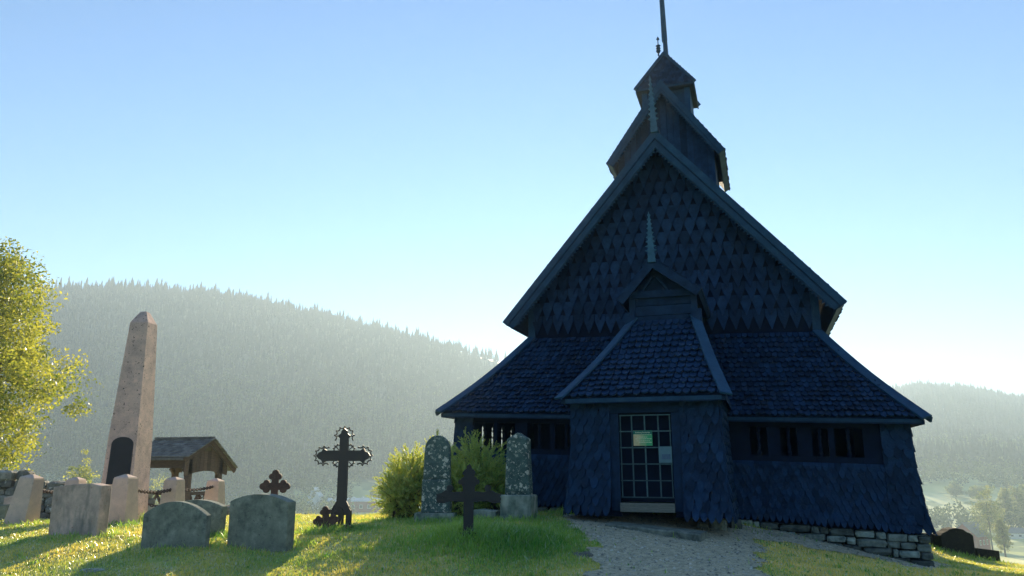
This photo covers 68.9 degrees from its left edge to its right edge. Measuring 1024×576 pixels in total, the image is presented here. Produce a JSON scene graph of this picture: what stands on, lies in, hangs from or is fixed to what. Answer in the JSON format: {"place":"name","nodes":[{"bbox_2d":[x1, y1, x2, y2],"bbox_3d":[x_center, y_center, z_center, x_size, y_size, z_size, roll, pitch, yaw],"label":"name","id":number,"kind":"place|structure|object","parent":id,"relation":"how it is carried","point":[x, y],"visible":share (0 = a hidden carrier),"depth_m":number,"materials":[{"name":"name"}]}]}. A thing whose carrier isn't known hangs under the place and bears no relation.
{"place":"outdoors","nodes":[
{"label":"outdoors","id":0,"kind":"place"},
{"bbox_2d":[0,506,1022,575],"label":"tall grass","id":1,"kind":"structure","parent":0,"point":[492,532],"depth_m":12.03,"materials":[{"name":"green plant"}]},
{"bbox_2d":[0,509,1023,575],"bbox_3d":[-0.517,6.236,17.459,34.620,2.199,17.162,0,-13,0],"label":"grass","id":2,"kind":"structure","parent":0,"point":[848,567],"depth_m":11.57,"materials":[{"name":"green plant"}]},
{"bbox_2d":[0,289,1023,575],"bbox_3d":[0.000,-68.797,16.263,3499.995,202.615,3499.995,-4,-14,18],"label":"ground","id":3,"kind":"structure","parent":0,"point":[936,493],"depth_m":422.31,"materials":[{"name":"green plant"}]},
{"bbox_2d":[0,504,9,519],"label":"headstone","id":4,"kind":"object","parent":3,"relation":"on","point":[3,510],"visible":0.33,"depth_m":16.98,"materials":[{"name":"grey stone"}]},
{"bbox_2d":[3,496,12,504],"bbox_3d":[-11.683,5.185,17.452,0.400,0.650,0.140,-2,-13,6],"label":"headstone","id":5,"kind":"object","parent":3,"relation":"on","point":[7,500],"visible":0.24,"depth_m":17.44,"materials":[{"name":"grey stone"}]},
{"bbox_2d":[3,474,43,523],"bbox_3d":[-10.405,4.592,15.997,0.470,1.170,0.470,5,-13,5],"label":"granite post","id":6,"kind":"object","parent":3,"relation":"on","point":[26,502],"visible":0.78,"depth_m":15.87,"materials":[{"name":"grey stone"}]},
{"bbox_2d":[43,489,52,493],"bbox_3d":[-10.587,4.614,17.222,0.092,0.288,2.466,2,-13,-6],"label":"chain","id":7,"kind":"object","parent":6,"relation":"attached to","point":[48,491],"visible":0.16,"depth_m":16.96,"materials":[{"name":"metal"}]},
{"bbox_2d":[0,470,64,518],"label":"stone wall","id":8,"kind":"structure","parent":3,"relation":"on","point":[9,479],"depth_m":20.71,"materials":[{"name":"grey stone"}]},
{"bbox_2d":[0,236,103,475],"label":"broadleaf tree","id":9,"kind":"object","parent":3,"relation":"on","point":[23,370],"visible":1,"depth_m":25.52,"materials":[{"name":"green plant"}]},
{"bbox_2d":[64,477,85,485],"bbox_3d":[-10.738,5.236,18.300,0.470,1.170,0.470,-2,-13,0],"label":"granite post","id":10,"kind":"object","parent":3,"relation":"on","point":[75,480],"visible":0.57,"depth_m":18.27,"materials":[{"name":"grey stone"}]},
{"bbox_2d":[48,483,111,536],"bbox_3d":[-7.894,4.106,13.638,1.150,1.050,0.250,-4,-14,18],"label":"headstone","id":11,"kind":"object","parent":3,"relation":"on","point":[81,509],"visible":0.75,"depth_m":13.52,"materials":[{"name":"grey stone"}]},
{"bbox_2d":[63,449,99,483],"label":"broadleaf tree","id":12,"kind":"object","parent":3,"relation":"on","point":[84,472],"visible":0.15,"depth_m":105.48,"materials":[{"name":"green plant"}]},
{"bbox_2d":[79,568,104,572],"bbox_3d":[-6.052,4.085,10.743,0.347,0.095,0.295,-4,-14,18],"label":"flat stone","id":13,"kind":"object","parent":3,"relation":"on","point":[95,569],"visible":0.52,"depth_m":10.69,"materials":[{"name":"grey stone"}]},
{"bbox_2d":[108,474,137,525],"bbox_3d":[-8.074,4.471,15.500,0.470,1.170,0.470,-2,-13,6],"label":"granite post","id":14,"kind":"object","parent":3,"relation":"on","point":[124,500],"visible":0.73,"depth_m":15.39,"materials":[{"name":"beige stone"}]},
{"bbox_2d":[101,312,156,518],"bbox_3d":[-9.215,3.163,18.159,0.810,5.260,0.810,-1,-13,3],"label":"obelisk","id":15,"kind":"object","parent":3,"relation":"on","point":[129,447],"visible":0.79,"depth_m":18.00,"materials":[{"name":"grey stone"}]},
{"bbox_2d":[147,490,154,510],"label":"stone wall","id":16,"kind":"structure","parent":3,"relation":"on","point":[151,500],"depth_m":22.55,"materials":[{"name":"grey stone"}]},
{"bbox_2d":[149,473,168,504],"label":"broadleaf tree","id":17,"kind":"object","parent":3,"relation":"on","point":[157,485],"visible":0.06,"depth_m":210.82,"materials":[{"name":"green plant"}]},
{"bbox_2d":[159,477,184,504],"bbox_3d":[-8.183,5.157,18.000,0.470,1.170,0.470,-2,-13,9],"label":"granite post","id":18,"kind":"object","parent":3,"relation":"on","point":[176,485],"visible":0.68,"depth_m":17.93,"materials":[{"name":"beige stone"}]},
{"bbox_2d":[138,488,171,493],"bbox_3d":[-8.129,4.533,16.817,0.092,0.242,2.658,1,-13,-2],"label":"chain","id":19,"kind":"object","parent":18,"relation":"attached to","point":[154,491],"visible":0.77,"depth_m":16.95,"materials":[{"name":"metal"}]},
{"bbox_2d":[140,501,210,549],"bbox_3d":[-5.431,3.896,12.078,1.272,0.860,0.164,-4,-14,16],"label":"headstone","id":20,"kind":"object","parent":3,"relation":"on","point":[176,523],"visible":0.91,"depth_m":12.03,"materials":[{"name":"grey stone"}]},
{"bbox_2d":[150,437,237,503],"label":"roofed gate","id":21,"kind":"structure","parent":3,"relation":"on","point":[188,456],"depth_m":24.02,"materials":[{"name":"wood"}]},
{"bbox_2d":[186,499,227,535],"bbox_3d":[-5.659,4.194,13.409,1.133,0.760,0.182,-4,-14,16],"label":"headstone","id":22,"kind":"object","parent":3,"relation":"on","point":[217,511],"visible":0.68,"depth_m":13.27,"materials":[{"name":"grey stone"}]},
{"bbox_2d":[204,478,224,504],"bbox_3d":[-8.014,5.728,20.100,0.470,1.170,0.470,-2,-13,6],"label":"granite post","id":23,"kind":"object","parent":3,"relation":"on","point":[216,492],"visible":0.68,"depth_m":20.02,"materials":[{"name":"beige stone"}]},
{"bbox_2d":[148,494,204,506],"bbox_3d":[-9.106,5.709,20.378,2.295,0.622,0.093,-3,-14,13],"label":"chain","id":24,"kind":"object","parent":23,"relation":"hanging from","point":[153,505],"visible":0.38,"depth_m":20.24,"materials":[{"name":"metal"}]},
{"bbox_2d":[185,485,213,491],"bbox_3d":[-8.099,5.141,19.120,0.092,0.144,2.246,-1,-13,4],"label":"chain","id":25,"kind":"object","parent":23,"relation":"hanging from","point":[199,489],"visible":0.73,"depth_m":19.26,"materials":[{"name":"metal"}]},
{"bbox_2d":[0,276,511,488],"bbox_3d":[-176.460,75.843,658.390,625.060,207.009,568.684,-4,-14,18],"label":"spruce wood","id":26,"kind":"object","parent":3,"relation":"on","point":[311,325],"visible":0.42,"depth_m":638.15,"materials":[{"name":"green plant"}]},
{"bbox_2d":[120,512,401,534],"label":"dry stalks","id":27,"kind":"object","parent":3,"relation":"on","point":[309,520],"visible":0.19,"depth_m":15.44,"materials":[{"name":"beige plant"}]},
{"bbox_2d":[227,494,295,552],"bbox_3d":[-4.056,3.854,12.082,1.114,1.010,0.235,-4,-14,18],"label":"headstone","id":28,"kind":"object","parent":3,"relation":"on","point":[261,521],"visible":0.91,"depth_m":11.97,"materials":[{"name":"grey stone"}]},
{"bbox_2d":[259,470,290,494],"bbox_3d":[-4.693,4.209,14.717,0.600,1.220,0.074,0,-13,0],"label":"grave cross","id":29,"kind":"object","parent":3,"relation":"on","point":[274,486],"visible":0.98,"depth_m":14.76,"materials":[{"name":"metal"}]},
{"bbox_2d":[307,487,322,511],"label":"farmhouse","id":30,"kind":"object","parent":3,"relation":"on","point":[317,497],"visible":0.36,"depth_m":398.77,"materials":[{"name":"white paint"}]},
{"bbox_2d":[313,506,338,529],"bbox_3d":[-3.475,4.364,13.941,0.478,0.563,0.074,0,-13,0],"label":"grave cross","id":31,"kind":"object","parent":3,"relation":"on","point":[325,512],"visible":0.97,"depth_m":13.92,"materials":[{"name":"metal"}]},
{"bbox_2d":[313,426,372,527],"bbox_3d":[-3.282,3.659,14.426,1.207,1.962,0.150,-2,-13,8],"label":"grave cross","id":32,"kind":"object","parent":3,"relation":"on","point":[343,455],"visible":1,"depth_m":14.46,"materials":[{"name":"black metal"}]},
{"bbox_2d":[327,497,384,512],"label":"schoolhouse","id":33,"kind":"structure","parent":3,"relation":"on","point":[363,504],"depth_m":390.12,"materials":[{"name":"white paint"}]},
{"bbox_2d":[370,485,380,497],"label":"broadleaf tree","id":34,"kind":"object","parent":3,"relation":"on","point":[371,494],"visible":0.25,"depth_m":430.24,"materials":[{"name":"green plant"}]},
{"bbox_2d":[365,429,506,517],"bbox_3d":[-1.545,4.370,16.923,3.480,2.422,2.294,-7,-15,29],"label":"bush","id":35,"kind":"object","parent":3,"relation":"on","point":[400,491],"visible":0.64,"depth_m":16.71,"materials":[{"name":"green plant"}]},
{"bbox_2d":[414,435,457,521],"bbox_3d":[-1.582,4.059,15.796,0.860,1.840,0.550,-1,-13,5],"label":"memorial stone","id":36,"kind":"object","parent":3,"relation":"on","point":[437,465],"visible":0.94,"depth_m":15.70,"materials":[{"name":"grey stone"}]},
{"bbox_2d":[436,464,500,536],"bbox_3d":[-0.703,3.491,12.114,1.063,1.251,0.300,0,-13,0],"label":"grave cross","id":37,"kind":"object","parent":3,"relation":"on","point":[469,495],"visible":0.95,"depth_m":12.11,"materials":[{"name":"black metal"}]},
{"bbox_2d":[474,509,499,518],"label":"grave plinth","id":38,"kind":"structure","parent":3,"relation":"on","point":[492,512],"depth_m":15.16,"materials":[{"name":"grey stone"}]},
{"bbox_2d":[0,327,1023,528],"bbox_3d":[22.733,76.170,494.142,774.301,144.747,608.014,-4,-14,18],"label":"birch wood","id":39,"kind":"object","parent":3,"relation":"on","point":[937,519],"visible":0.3,"depth_m":501.80,"materials":[{"name":"green plant"}]},
{"bbox_2d":[500,433,537,519],"bbox_3d":[0.139,3.900,15.182,0.650,1.880,0.500,-4,-14,18],"label":"memorial stone","id":40,"kind":"object","parent":3,"relation":"on","point":[518,497],"visible":0.85,"depth_m":15.05,"materials":[{"name":"grey stone"}]},
{"bbox_2d":[573,551,592,557],"bbox_3d":[1.063,4.202,11.742,0.417,0.119,0.526,1,-13,-3],"label":"flat stone","id":41,"kind":"object","parent":3,"relation":"on","point":[585,553],"visible":0.45,"depth_m":11.57,"materials":[{"name":"grey stone"}]},
{"bbox_2d":[605,521,707,541],"bbox_3d":[2.689,4.655,14.031,1.844,0.419,0.493,-8,-15,30],"label":"stone step","id":42,"kind":"object","parent":3,"relation":"on","point":[692,535],"visible":0.56,"depth_m":13.82,"materials":[{"name":"grey stone"}]},
{"bbox_2d":[435,0,937,566],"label":"stave church","id":43,"kind":"structure","parent":3,"relation":"on","point":[681,302],"depth_m":17.67,"materials":[{"name":"black wood"}]},
{"bbox_2d":[633,430,652,445],"bbox_3d":[2.618,3.004,14.946,0.375,0.300,0.020,-4,-14,18],"label":"sign","id":44,"kind":"object","parent":43,"relation":"attached to","point":[642,437],"visible":1,"depth_m":14.94,"materials":[{"name":"green paper"}]},
{"bbox_2d":[621,414,674,501],"bbox_3d":[2.731,3.405,15.056,1.050,1.750,0.050,-4,-14,18],"label":"door leaf","id":45,"kind":"structure","parent":43,"relation":"in","point":[653,473],"depth_m":15.02,"materials":[{"name":"white wood"}]},
{"bbox_2d":[659,446,671,462],"bbox_3d":[3.029,3.291,14.747,0.255,0.315,0.015,-4,-14,18],"label":"notice","id":46,"kind":"object","parent":43,"relation":"attached to","point":[665,454],"visible":1,"depth_m":14.74,"materials":[{"name":"paper"}]},
{"bbox_2d":[697,522,708,528],"bbox_3d":[3.872,4.838,15.158,0.239,0.160,0.192,1,-13,-4],"label":"boulder","id":47,"kind":"object","parent":3,"relation":"on","point":[702,525],"visible":0.67,"depth_m":15.09,"materials":[{"name":"stone"}]},
{"bbox_2d":[709,518,726,529],"bbox_3d":[4.216,4.849,15.273,0.353,0.334,0.320,-4,-14,18],"label":"boulder","id":48,"kind":"object","parent":3,"relation":"on","point":[715,524],"visible":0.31,"depth_m":15.14,"materials":[{"name":"stone"}]},
{"bbox_2d":[727,518,741,528],"bbox_3d":[4.693,4.989,15.723,0.306,0.290,0.259,1,-13,-5],"label":"boulder","id":49,"kind":"object","parent":3,"relation":"on","point":[731,524],"visible":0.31,"depth_m":15.61,"materials":[{"name":"stone"}]},
{"bbox_2d":[925,533,933,545],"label":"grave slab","id":50,"kind":"structure","parent":3,"relation":"on","point":[932,540],"depth_m":21.81,"materials":[{"name":"grey stone"}]},
{"bbox_2d":[933,527,975,557],"bbox_3d":[12.762,7.364,21.563,1.020,0.850,0.350,2,-13,-7],"label":"headstone","id":51,"kind":"object","parent":3,"relation":"on","point":[956,539],"visible":0.82,"depth_m":21.42,"materials":[{"name":"grey stone"}]},
{"bbox_2d":[944,481,966,496],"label":"broadleaf tree","id":52,"kind":"object","parent":3,"relation":"on","point":[954,488],"visible":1,"depth_m":410.22,"materials":[{"name":"green plant"}]},
{"bbox_2d":[889,378,1023,473],"bbox_3d":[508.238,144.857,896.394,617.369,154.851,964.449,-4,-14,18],"label":"spruce wood","id":53,"kind":"object","parent":3,"relation":"on","point":[1006,414],"visible":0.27,"depth_m":733.89,"materials":[{"name":"green plant"}]},
{"bbox_2d":[956,521,990,549],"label":"barn","id":54,"kind":"structure","parent":3,"relation":"on","point":[980,541],"depth_m":262.48,"materials":[{"name":"white paint"}]},
{"bbox_2d":[966,485,990,500],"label":"broadleaf tree","id":55,"kind":"object","parent":3,"relation":"on","point":[972,493],"visible":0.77,"depth_m":400.67,"materials":[{"name":"green plant"}]},
{"bbox_2d":[964,485,1009,549],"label":"broadleaf tree","id":56,"kind":"object","parent":3,"relation":"on","point":[983,507],"visible":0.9,"depth_m":261.17,"materials":[{"name":"green plant"}]},
{"bbox_2d":[975,548,999,560],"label":"grave slab","id":57,"kind":"structure","parent":3,"relation":"on","point":[986,553],"depth_m":21.50,"materials":[{"name":"grey stone"}]},
{"bbox_2d":[993,514,1013,556],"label":"broadleaf tree","id":58,"kind":"object","parent":3,"relation":"on","point":[1002,539],"visible":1,"depth_m":237.43,"materials":[{"name":"green plant"}]},
{"bbox_2d":[995,487,1019,525],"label":"broadleaf tree","id":59,"kind":"object","parent":3,"relation":"on","point":[1006,501],"visible":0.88,"depth_m":329.15,"materials":[{"name":"green plant"}]},
{"bbox_2d":[1006,484,1023,519],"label":"broadleaf tree","id":60,"kind":"object","parent":3,"relation":"on","point":[1019,497],"visible":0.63,"depth_m":344.64,"materials":[{"name":"green plant"}]},
{"bbox_2d":[1008,527,1023,538],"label":"cottage","id":61,"kind":"structure","parent":3,"relation":"on","point":[1016,532],"depth_m":295.43,"materials":[{"name":"white paint"}]},
{"bbox_2d":[1015,484,1023,503],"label":"broadleaf tree","id":62,"kind":"object","parent":3,"relation":"on","point":[1021,486],"visible":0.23,"depth_m":352.30,"materials":[{"name":"green plant"}]},
{"bbox_2d":[0,0,1023,395],"label":"sky","id":63,"kind":"structure","parent":0,"point":[421,164],"materials":[{"name":"blue"}]},
{"bbox_2d":[563,513,950,575],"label":"path","id":64,"kind":"structure","parent":0,"point":[647,558],"depth_m":12.66,"materials":[{"name":"grey gravel"}]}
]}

